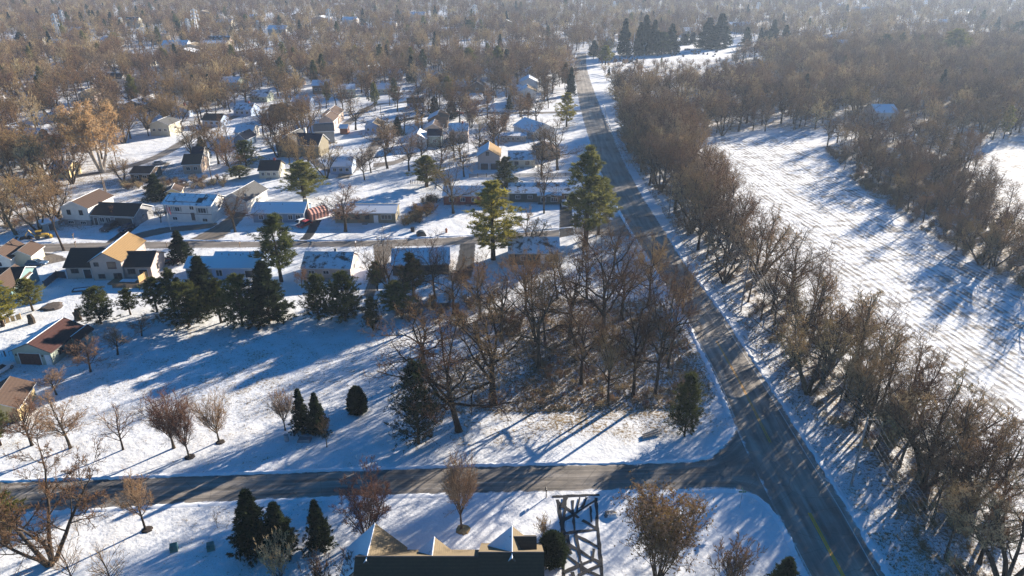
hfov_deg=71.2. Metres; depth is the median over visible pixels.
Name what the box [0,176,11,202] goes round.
bare tree
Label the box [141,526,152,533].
mulch ring
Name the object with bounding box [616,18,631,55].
spruce tree
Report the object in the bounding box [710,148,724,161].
bare tree
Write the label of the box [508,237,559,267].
house
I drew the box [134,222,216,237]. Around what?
driveway
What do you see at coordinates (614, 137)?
guardrail
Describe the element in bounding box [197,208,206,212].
window
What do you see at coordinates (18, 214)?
bare tree
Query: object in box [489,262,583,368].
oak tree
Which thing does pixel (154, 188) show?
spruce tree
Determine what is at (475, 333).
oak tree
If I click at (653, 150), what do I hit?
bare tree
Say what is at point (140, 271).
door
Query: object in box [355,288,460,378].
oak tree
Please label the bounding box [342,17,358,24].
house
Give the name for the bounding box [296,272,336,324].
pine tree
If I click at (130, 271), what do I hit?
window
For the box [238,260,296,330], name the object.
spruce tree
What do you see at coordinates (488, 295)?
oak tree
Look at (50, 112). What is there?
house
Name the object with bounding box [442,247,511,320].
bare tree
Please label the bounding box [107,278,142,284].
terrace
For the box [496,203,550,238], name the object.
bare tree
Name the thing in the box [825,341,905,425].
oak tree
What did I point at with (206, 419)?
ornamental tree
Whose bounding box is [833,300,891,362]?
bare tree
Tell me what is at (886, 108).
house
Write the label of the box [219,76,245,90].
house
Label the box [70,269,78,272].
window
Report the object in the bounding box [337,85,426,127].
back street
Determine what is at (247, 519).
spruce tree
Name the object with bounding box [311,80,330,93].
house
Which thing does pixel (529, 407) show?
dead grass
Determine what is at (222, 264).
house
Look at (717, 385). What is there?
snow bank
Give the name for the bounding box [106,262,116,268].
window
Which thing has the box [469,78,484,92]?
house
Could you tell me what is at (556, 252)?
oak tree
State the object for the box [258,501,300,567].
spruce tree
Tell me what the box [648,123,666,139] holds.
bare tree
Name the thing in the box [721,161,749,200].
bare tree
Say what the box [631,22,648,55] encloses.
spruce tree
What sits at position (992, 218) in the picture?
bare tree
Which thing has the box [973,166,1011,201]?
bare tree
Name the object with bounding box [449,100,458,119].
spruce tree
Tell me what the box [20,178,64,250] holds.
bare tree
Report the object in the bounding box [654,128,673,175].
bare tree
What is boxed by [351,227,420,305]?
oak tree
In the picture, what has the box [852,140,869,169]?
bare tree
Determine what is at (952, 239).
oak tree
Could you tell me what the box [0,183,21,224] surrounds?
bare tree
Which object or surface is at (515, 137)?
house
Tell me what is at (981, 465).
oak tree
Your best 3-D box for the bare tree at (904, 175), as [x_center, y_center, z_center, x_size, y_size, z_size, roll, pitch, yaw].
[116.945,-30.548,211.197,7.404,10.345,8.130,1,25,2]
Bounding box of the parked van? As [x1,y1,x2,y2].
[0,361,14,373]
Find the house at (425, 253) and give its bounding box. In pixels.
[391,247,449,275]
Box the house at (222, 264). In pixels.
[183,251,270,281]
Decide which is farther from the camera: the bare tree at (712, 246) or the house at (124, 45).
the house at (124, 45)
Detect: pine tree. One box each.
[0,280,25,326]
[0,404,12,445]
[0,483,30,544]
[12,277,45,310]
[76,285,123,324]
[114,287,140,314]
[134,276,164,311]
[148,279,212,331]
[153,267,182,302]
[200,277,227,321]
[210,272,267,330]
[224,165,254,178]
[228,140,266,166]
[246,212,298,281]
[273,160,330,201]
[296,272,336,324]
[313,270,363,323]
[357,295,385,330]
[366,261,385,290]
[377,279,421,314]
[383,356,446,452]
[394,252,425,291]
[406,155,446,186]
[409,33,431,47]
[462,179,529,260]
[463,47,478,63]
[486,45,505,69]
[491,155,522,188]
[552,92,577,126]
[560,144,618,245]
[589,177,622,234]
[597,45,613,64]
[654,31,673,52]
[662,371,706,436]
[755,30,774,40]
[878,33,892,45]
[935,28,973,48]
[1007,20,1023,34]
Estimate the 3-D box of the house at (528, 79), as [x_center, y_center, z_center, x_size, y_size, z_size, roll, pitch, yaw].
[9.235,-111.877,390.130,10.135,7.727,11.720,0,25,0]
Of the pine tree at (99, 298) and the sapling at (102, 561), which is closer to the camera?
the sapling at (102, 561)
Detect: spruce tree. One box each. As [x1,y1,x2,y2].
[13,32,25,42]
[141,173,167,202]
[164,230,195,265]
[184,255,221,318]
[196,137,211,157]
[225,487,266,568]
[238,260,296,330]
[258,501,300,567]
[288,388,308,435]
[300,499,339,557]
[305,392,331,438]
[391,117,406,135]
[427,96,439,112]
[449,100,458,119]
[504,94,512,109]
[587,40,599,55]
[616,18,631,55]
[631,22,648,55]
[637,14,654,54]
[645,20,664,55]
[660,23,680,53]
[679,34,691,44]
[689,32,697,43]
[693,17,724,49]
[713,13,733,48]
[738,27,752,43]
[763,555,799,575]
[769,20,779,42]
[781,25,790,40]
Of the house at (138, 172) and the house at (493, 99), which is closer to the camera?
the house at (138, 172)
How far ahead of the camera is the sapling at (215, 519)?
90.25 m
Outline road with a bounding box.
[575,53,884,575]
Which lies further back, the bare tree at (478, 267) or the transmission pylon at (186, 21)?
the transmission pylon at (186, 21)
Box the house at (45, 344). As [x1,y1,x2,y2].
[8,317,93,364]
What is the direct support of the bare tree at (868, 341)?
on the ground at (970, 308)
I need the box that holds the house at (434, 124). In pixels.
[424,119,443,131]
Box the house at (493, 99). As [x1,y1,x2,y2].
[483,91,494,101]
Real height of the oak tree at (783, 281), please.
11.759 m
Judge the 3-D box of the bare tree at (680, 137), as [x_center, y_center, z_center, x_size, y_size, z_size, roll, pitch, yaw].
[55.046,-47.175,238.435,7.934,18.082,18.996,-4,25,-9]
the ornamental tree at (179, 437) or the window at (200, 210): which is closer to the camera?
the ornamental tree at (179, 437)
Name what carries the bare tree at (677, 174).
on the ground at (970, 308)
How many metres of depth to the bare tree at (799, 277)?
138.99 m
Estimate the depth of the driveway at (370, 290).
172.24 m
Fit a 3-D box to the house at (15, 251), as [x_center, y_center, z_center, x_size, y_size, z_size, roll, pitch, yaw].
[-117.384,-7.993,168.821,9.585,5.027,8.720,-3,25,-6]
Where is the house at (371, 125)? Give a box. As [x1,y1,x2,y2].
[364,118,385,132]
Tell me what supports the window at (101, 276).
in the house at (127, 255)
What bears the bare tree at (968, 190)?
on the ground at (970, 308)
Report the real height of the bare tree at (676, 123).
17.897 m
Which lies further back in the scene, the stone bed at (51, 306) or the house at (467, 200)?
the house at (467, 200)
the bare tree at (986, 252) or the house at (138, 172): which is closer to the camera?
the bare tree at (986, 252)
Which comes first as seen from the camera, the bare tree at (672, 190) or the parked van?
the parked van
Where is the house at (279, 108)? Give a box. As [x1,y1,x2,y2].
[269,104,288,121]
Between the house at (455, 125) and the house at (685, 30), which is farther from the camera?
the house at (685, 30)
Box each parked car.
[24,258,48,265]
[117,223,134,231]
[152,160,166,164]
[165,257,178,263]
[290,218,304,225]
[296,219,312,227]
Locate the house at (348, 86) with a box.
[338,84,355,97]
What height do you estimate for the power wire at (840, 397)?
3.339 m
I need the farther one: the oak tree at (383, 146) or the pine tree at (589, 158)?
the oak tree at (383, 146)
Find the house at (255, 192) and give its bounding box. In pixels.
[225,181,267,212]
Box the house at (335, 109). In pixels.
[321,105,343,123]
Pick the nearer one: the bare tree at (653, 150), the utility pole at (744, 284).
the utility pole at (744, 284)
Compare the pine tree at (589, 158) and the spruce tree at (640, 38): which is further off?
the spruce tree at (640, 38)
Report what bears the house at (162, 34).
on the ground at (970, 308)
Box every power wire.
[639,139,969,575]
[648,156,963,575]
[655,169,954,574]
[659,164,977,575]
[662,165,983,574]
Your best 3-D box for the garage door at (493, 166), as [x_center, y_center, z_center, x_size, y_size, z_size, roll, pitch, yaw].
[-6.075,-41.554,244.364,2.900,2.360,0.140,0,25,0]
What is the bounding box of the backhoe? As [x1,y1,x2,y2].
[24,230,53,239]
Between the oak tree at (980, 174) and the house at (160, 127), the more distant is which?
the house at (160, 127)
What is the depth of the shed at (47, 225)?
189.37 m
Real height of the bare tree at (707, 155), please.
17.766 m
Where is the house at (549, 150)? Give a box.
[532,142,561,159]
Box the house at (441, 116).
[427,109,449,127]
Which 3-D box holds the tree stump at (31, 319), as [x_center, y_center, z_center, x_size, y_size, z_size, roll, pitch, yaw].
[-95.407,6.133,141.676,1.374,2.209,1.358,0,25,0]
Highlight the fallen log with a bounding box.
[642,428,660,438]
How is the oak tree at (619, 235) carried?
on the ground at (970, 308)
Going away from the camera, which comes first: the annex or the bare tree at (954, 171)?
the bare tree at (954, 171)
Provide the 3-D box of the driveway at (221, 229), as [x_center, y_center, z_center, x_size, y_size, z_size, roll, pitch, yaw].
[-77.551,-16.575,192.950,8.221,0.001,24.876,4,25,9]
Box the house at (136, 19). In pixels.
[125,17,142,27]
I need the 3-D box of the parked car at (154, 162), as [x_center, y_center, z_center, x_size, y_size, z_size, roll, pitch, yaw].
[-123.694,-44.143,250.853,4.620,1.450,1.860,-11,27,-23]
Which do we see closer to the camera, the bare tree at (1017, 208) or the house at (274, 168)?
the bare tree at (1017, 208)
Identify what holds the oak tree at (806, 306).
on the ground at (970, 308)
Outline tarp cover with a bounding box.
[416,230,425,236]
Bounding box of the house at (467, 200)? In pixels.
[442,185,484,205]
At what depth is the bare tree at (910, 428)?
96.55 m
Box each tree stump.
[26,314,35,324]
[72,308,81,321]
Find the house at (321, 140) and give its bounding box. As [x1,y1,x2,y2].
[277,128,328,157]
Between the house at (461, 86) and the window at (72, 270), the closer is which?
the window at (72, 270)
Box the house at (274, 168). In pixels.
[257,158,285,179]
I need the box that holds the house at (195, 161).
[181,146,210,174]
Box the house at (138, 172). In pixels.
[128,166,161,181]
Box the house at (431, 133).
[427,129,442,147]
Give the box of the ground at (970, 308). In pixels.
[0,0,1023,575]
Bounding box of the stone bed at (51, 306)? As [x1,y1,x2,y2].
[38,302,63,311]
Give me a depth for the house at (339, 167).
239.17 m
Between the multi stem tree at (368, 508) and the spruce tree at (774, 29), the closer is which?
the multi stem tree at (368, 508)
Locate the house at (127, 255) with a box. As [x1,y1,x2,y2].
[62,232,165,280]
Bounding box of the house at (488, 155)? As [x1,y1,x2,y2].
[476,141,500,169]
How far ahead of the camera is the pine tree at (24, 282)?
144.57 m
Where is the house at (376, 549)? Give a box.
[340,523,543,575]
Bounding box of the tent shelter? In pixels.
[306,205,328,219]
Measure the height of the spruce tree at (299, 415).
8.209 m
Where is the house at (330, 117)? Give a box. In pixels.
[318,111,338,129]
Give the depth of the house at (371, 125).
294.54 m
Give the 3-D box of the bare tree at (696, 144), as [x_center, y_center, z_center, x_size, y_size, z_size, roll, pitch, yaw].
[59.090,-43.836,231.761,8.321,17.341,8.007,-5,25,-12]
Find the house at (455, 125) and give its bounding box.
[448,121,469,141]
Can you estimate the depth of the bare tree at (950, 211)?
188.05 m
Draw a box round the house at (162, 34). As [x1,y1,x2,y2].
[152,33,170,44]
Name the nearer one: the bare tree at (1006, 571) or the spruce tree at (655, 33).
the bare tree at (1006, 571)
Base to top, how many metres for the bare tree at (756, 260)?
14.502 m
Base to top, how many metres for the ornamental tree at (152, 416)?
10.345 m
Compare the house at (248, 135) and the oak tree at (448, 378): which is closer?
the oak tree at (448, 378)
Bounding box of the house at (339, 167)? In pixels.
[329,156,356,175]
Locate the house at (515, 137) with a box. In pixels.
[499,132,526,141]
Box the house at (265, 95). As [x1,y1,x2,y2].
[248,90,273,101]
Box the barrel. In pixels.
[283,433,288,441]
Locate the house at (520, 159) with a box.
[508,150,535,168]
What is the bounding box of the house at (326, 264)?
[300,248,358,281]
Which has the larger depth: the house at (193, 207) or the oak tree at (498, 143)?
the oak tree at (498, 143)
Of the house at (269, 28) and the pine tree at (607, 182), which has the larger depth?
the house at (269, 28)
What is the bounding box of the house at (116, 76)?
[105,73,126,86]
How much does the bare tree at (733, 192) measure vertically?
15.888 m
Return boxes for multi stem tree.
[327,454,391,535]
[458,100,482,127]
[495,109,511,124]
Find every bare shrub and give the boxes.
[297,546,335,575]
[328,546,354,575]
[707,531,768,575]
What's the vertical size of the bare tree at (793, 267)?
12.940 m
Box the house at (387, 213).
[334,203,399,224]
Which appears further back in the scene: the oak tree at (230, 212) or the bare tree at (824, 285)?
the oak tree at (230, 212)
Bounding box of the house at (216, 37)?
[206,36,231,41]
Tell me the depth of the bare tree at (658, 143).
242.47 m
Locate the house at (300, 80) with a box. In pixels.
[288,75,305,86]
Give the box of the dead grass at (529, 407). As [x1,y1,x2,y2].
[3,137,943,575]
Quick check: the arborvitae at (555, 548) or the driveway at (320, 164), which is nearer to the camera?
the arborvitae at (555, 548)
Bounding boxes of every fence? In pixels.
[3,313,21,323]
[42,270,65,287]
[111,277,159,288]
[137,271,147,282]
[395,302,458,307]
[410,179,453,183]
[469,173,573,177]
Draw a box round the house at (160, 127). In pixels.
[149,115,180,135]
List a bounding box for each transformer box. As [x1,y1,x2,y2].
[169,542,178,553]
[206,541,214,552]
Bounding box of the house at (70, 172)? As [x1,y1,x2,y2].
[49,160,81,179]
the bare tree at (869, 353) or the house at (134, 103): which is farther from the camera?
the house at (134, 103)
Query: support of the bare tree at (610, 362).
on the ground at (970, 308)
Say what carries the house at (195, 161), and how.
on the ground at (970, 308)
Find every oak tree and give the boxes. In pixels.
[53,98,126,172]
[214,185,266,231]
[343,147,382,179]
[351,143,378,172]
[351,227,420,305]
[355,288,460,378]
[358,121,398,168]
[362,302,538,443]
[397,228,447,298]
[401,128,432,157]
[412,248,476,313]
[416,271,538,431]
[419,147,482,213]
[424,129,451,155]
[438,122,460,156]
[448,141,476,176]
[450,259,525,342]
[467,130,494,149]
[481,110,518,146]
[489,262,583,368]
[517,119,560,159]
[517,232,593,339]
[524,133,570,175]
[525,110,592,169]
[531,152,566,213]
[536,219,654,346]
[541,88,555,107]
[552,283,632,384]
[563,221,613,298]
[584,211,631,264]
[589,224,669,319]
[591,267,668,396]
[615,121,649,158]
[616,102,635,124]
[619,130,651,172]
[621,250,712,396]
[624,144,670,185]
[644,122,675,145]
[650,154,710,213]
[660,251,701,313]
[661,149,691,178]
[668,131,704,161]
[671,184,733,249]
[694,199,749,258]
[695,137,725,174]
[737,268,836,360]
[747,260,802,311]
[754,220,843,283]
[759,275,816,325]
[813,355,923,441]
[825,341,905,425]
[854,387,937,449]
[862,139,897,173]
[863,146,889,179]
[887,347,959,406]
[890,176,921,211]
[905,401,985,483]
[905,421,1016,509]
[919,415,1023,523]
[920,407,1022,509]
[922,175,972,212]
[927,151,950,182]
[932,153,963,180]
[937,212,975,250]
[958,160,997,189]
[958,168,983,189]
[965,421,1023,517]
[968,186,1015,227]
[970,177,1000,209]
[970,188,1004,211]
[984,165,1006,191]
[1008,226,1023,270]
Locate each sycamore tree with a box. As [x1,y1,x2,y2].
[170,72,189,103]
[185,75,212,106]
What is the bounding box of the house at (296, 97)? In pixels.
[292,96,314,111]
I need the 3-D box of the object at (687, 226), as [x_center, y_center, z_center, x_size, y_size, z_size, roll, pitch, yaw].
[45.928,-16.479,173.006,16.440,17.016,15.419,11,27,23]
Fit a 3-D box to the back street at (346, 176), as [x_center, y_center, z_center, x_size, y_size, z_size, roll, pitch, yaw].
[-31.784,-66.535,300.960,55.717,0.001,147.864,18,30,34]
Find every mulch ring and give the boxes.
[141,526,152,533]
[184,454,194,459]
[216,439,225,444]
[456,524,469,535]
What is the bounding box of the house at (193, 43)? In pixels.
[180,42,207,51]
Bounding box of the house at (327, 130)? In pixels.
[313,122,334,142]
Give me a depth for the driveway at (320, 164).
249.61 m
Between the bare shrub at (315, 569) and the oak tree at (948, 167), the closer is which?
the bare shrub at (315, 569)
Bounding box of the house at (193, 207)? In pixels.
[161,192,227,222]
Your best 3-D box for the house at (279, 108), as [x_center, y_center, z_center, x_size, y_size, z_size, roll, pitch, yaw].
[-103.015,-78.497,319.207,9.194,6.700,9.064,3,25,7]
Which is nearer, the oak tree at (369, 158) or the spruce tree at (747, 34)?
the oak tree at (369, 158)
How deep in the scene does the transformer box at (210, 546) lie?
87.39 m
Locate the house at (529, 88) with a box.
[517,84,536,101]
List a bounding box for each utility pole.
[660,180,676,217]
[740,259,753,311]
[850,417,876,484]
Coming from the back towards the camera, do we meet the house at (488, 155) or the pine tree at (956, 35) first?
the pine tree at (956, 35)
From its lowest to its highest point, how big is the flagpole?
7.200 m
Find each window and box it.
[58,347,63,354]
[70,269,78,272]
[98,274,105,278]
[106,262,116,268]
[113,273,122,278]
[127,269,135,273]
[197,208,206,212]
[215,270,222,275]
[381,215,390,218]
[551,197,557,201]
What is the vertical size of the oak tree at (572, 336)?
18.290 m
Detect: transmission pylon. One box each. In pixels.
[51,13,60,35]
[58,10,65,32]
[185,18,190,30]
[190,8,200,36]
[326,9,332,32]
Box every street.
[0,102,285,181]
[0,213,633,252]
[0,429,777,515]
[334,110,580,178]
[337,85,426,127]
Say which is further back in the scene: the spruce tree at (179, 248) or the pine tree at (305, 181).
the pine tree at (305, 181)
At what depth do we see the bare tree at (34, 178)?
210.38 m
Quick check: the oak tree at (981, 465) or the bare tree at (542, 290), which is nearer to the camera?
the oak tree at (981, 465)
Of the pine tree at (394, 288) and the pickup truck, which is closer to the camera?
the pine tree at (394, 288)
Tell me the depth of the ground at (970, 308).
128.59 m
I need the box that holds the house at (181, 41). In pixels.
[161,40,190,51]
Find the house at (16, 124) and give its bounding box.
[4,121,32,141]
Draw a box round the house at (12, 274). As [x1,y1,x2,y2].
[0,264,39,302]
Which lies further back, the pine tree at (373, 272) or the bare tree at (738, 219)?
the bare tree at (738, 219)
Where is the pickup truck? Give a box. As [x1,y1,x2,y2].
[99,220,119,231]
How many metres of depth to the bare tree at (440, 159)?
238.48 m
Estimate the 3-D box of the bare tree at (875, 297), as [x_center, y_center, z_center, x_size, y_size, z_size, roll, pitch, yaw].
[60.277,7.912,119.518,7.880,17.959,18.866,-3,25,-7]
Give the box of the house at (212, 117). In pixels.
[201,113,229,126]
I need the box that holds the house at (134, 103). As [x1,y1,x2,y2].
[124,96,147,112]
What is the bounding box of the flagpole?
[165,205,170,229]
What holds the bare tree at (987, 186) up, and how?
on the ground at (970, 308)
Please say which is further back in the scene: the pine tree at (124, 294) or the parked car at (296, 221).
the parked car at (296, 221)
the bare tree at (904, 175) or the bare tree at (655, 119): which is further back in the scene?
the bare tree at (655, 119)
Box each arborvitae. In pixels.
[345,384,368,415]
[537,529,570,570]
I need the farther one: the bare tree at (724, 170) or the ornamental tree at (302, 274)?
the bare tree at (724, 170)
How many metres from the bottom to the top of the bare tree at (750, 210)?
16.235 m
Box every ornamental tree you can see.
[0,391,54,445]
[22,390,87,448]
[32,366,67,394]
[67,334,109,371]
[89,323,142,354]
[100,467,154,529]
[124,312,157,335]
[131,383,193,448]
[148,206,166,222]
[153,392,196,457]
[183,386,229,441]
[265,386,294,430]
[293,267,307,287]
[313,183,375,231]
[440,447,480,528]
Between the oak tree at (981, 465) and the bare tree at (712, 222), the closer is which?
the oak tree at (981, 465)
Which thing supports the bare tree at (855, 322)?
on the ground at (970, 308)
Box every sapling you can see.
[45,533,80,575]
[66,516,79,535]
[85,540,129,575]
[87,402,133,449]
[212,511,217,527]
[315,413,332,446]
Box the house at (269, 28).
[267,25,288,34]
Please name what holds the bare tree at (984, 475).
on the ground at (970, 308)
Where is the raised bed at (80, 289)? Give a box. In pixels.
[71,286,89,292]
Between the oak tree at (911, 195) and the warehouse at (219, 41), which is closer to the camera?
the oak tree at (911, 195)
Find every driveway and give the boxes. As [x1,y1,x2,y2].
[35,252,65,265]
[106,225,138,242]
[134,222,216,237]
[161,163,169,173]
[186,212,246,241]
[298,220,321,241]
[309,157,343,175]
[363,245,395,297]
[373,152,416,167]
[452,243,475,281]
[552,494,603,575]
[559,202,574,237]
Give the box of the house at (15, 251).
[0,238,44,266]
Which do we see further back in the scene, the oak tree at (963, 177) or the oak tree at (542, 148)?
the oak tree at (542, 148)
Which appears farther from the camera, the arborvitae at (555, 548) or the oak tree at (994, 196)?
the oak tree at (994, 196)
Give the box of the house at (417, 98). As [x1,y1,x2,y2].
[406,97,423,108]
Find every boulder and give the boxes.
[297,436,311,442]
[603,510,617,517]
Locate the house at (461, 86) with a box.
[453,81,469,90]
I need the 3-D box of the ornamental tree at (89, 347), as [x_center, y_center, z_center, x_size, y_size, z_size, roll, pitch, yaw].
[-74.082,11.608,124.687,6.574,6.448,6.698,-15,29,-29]
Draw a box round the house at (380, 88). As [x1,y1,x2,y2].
[375,83,390,93]
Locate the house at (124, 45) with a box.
[100,36,125,46]
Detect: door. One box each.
[17,353,42,364]
[44,355,52,364]
[47,223,53,230]
[82,269,92,278]
[93,217,98,224]
[114,217,132,225]
[138,269,148,276]
[190,212,195,220]
[227,204,242,211]
[244,270,254,277]
[373,215,378,222]
[480,163,488,169]
[490,163,497,169]
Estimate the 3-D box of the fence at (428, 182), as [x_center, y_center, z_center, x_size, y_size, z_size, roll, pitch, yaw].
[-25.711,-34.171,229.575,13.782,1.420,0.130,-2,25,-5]
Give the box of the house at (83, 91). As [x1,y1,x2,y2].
[77,87,102,103]
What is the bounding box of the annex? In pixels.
[512,84,521,90]
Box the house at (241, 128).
[234,125,259,136]
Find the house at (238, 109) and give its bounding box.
[232,101,259,115]
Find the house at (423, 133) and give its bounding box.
[409,128,427,147]
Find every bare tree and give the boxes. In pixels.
[0,166,64,231]
[0,171,25,234]
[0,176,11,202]
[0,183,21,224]
[1,170,30,215]
[8,133,49,177]
[9,138,71,189]
[10,167,76,218]
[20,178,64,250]
[26,163,52,195]
[51,139,89,184]
[104,153,129,182]
[211,135,245,176]
[274,125,298,173]
[280,133,315,171]
[301,141,348,178]
[428,148,453,171]
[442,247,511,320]
[490,242,548,311]
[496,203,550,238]
[514,255,554,341]
[523,266,558,341]
[534,245,574,298]
[578,313,652,405]
[621,230,676,305]
[634,129,674,166]
[636,133,687,189]
[638,114,675,147]
[642,133,663,168]
[647,140,686,182]
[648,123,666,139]
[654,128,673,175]
[656,146,675,192]
[660,263,707,368]
[663,123,693,158]
[663,173,691,208]
[664,111,686,137]
[664,174,717,218]
[667,163,684,197]
[670,167,727,233]
[673,177,735,226]
[677,162,703,188]
[679,164,713,223]
[681,159,706,202]
[683,127,707,153]
[686,149,726,197]
[687,144,706,161]
[687,145,715,167]
[692,166,724,222]
[695,203,727,258]
[697,199,744,248]
[700,149,731,184]
[700,199,755,252]
[701,142,719,172]
[701,190,721,216]
[702,216,754,266]
[703,163,742,205]
[705,150,735,181]
[706,226,756,283]
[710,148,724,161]
[710,159,723,176]
[710,161,738,197]
[712,148,731,178]
[716,199,759,230]
[717,177,767,234]
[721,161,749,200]
[721,168,748,201]
[724,205,806,274]
[730,180,768,244]
[731,190,761,250]
[737,220,778,285]
[740,216,771,268]
[740,237,775,301]
[745,205,787,265]
[747,265,780,319]
[755,222,792,254]
[766,238,801,299]
[771,290,862,395]
[774,247,816,301]
[775,272,848,343]
[777,270,804,314]
[800,243,846,315]
[800,255,853,346]
[803,302,855,366]
[808,302,895,356]
[811,259,842,320]
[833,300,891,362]
[833,340,871,402]
[835,347,892,433]
[837,282,919,376]
[837,314,889,395]
[843,329,899,402]
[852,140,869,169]
[864,294,915,371]
[867,386,999,485]
[870,141,887,178]
[872,327,928,412]
[873,393,947,466]
[874,321,966,413]
[876,359,1018,464]
[887,367,927,436]
[892,174,912,206]
[894,168,921,200]
[905,361,967,417]
[907,171,927,203]
[916,180,942,221]
[918,438,974,525]
[919,144,933,176]
[930,469,989,561]
[931,378,1023,498]
[933,199,960,230]
[940,164,979,189]
[943,470,1023,575]
[946,468,1023,564]
[947,167,960,186]
[948,383,1006,434]
[953,200,1000,243]
[954,187,974,213]
[955,217,1023,265]
[957,214,986,241]
[957,442,1002,512]
[958,182,978,199]
[967,220,1023,266]
[969,170,985,197]
[970,200,996,236]
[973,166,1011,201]
[973,174,996,212]
[975,219,1022,268]
[989,211,1011,249]
[991,197,1023,241]
[995,204,1015,220]
[999,211,1023,245]
[1000,180,1023,211]
[1006,233,1023,259]
[1009,199,1023,225]
[1013,195,1023,212]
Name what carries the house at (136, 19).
on the ground at (970, 308)
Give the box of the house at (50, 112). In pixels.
[49,108,74,120]
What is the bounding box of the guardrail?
[603,104,628,165]
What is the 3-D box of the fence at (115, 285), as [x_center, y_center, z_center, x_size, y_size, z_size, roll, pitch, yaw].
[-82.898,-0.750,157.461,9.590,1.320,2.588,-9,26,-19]
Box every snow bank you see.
[0,241,51,244]
[0,426,737,482]
[14,492,485,515]
[183,227,571,240]
[586,136,730,416]
[667,235,891,575]
[683,488,797,554]
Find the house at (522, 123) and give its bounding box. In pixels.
[512,117,555,138]
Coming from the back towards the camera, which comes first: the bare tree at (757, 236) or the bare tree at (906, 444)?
the bare tree at (757, 236)
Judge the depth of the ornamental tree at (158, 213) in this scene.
194.88 m
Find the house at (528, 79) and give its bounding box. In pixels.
[520,74,537,90]
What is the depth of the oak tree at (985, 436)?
91.73 m
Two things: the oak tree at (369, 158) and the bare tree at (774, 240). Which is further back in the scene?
the oak tree at (369, 158)
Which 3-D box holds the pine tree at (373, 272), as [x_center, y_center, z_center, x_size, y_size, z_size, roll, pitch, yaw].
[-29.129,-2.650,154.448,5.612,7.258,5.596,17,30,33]
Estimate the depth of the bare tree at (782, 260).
146.95 m
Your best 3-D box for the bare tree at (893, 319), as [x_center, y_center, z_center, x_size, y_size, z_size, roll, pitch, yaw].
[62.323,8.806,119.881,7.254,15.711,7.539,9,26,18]
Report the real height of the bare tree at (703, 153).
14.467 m
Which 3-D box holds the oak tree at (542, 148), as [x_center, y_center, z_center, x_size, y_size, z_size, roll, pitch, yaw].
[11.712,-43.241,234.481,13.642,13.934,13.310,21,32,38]
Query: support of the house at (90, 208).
on the ground at (970, 308)
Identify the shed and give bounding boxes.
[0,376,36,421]
[34,217,59,231]
[163,183,183,195]
[339,124,349,133]
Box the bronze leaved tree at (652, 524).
[610,471,716,575]
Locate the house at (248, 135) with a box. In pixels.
[233,129,256,146]
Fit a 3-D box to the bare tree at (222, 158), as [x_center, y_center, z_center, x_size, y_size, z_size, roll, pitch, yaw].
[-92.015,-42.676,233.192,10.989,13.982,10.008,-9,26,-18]
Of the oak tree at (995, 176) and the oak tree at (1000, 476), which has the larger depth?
the oak tree at (995, 176)
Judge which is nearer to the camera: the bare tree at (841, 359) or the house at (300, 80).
the bare tree at (841, 359)
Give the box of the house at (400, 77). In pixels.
[388,69,402,81]
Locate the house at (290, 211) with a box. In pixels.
[250,198,310,222]
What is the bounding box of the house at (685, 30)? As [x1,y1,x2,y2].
[680,27,698,35]
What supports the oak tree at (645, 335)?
on the ground at (970, 308)
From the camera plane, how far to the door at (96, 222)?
193.61 m
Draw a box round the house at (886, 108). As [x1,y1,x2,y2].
[862,104,897,123]
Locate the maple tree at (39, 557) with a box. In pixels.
[0,421,111,575]
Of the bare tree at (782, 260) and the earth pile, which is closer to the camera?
the bare tree at (782, 260)
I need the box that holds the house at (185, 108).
[170,103,193,116]
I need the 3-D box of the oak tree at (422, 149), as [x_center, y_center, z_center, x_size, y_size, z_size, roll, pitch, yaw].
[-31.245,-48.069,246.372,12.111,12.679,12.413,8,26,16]
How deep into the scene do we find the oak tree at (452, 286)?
142.85 m
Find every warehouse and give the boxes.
[202,40,229,49]
[409,12,425,17]
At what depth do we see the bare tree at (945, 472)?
88.41 m
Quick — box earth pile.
[15,235,32,239]
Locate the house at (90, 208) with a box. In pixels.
[58,188,153,225]
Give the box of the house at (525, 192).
[508,182,575,203]
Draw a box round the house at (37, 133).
[23,128,48,140]

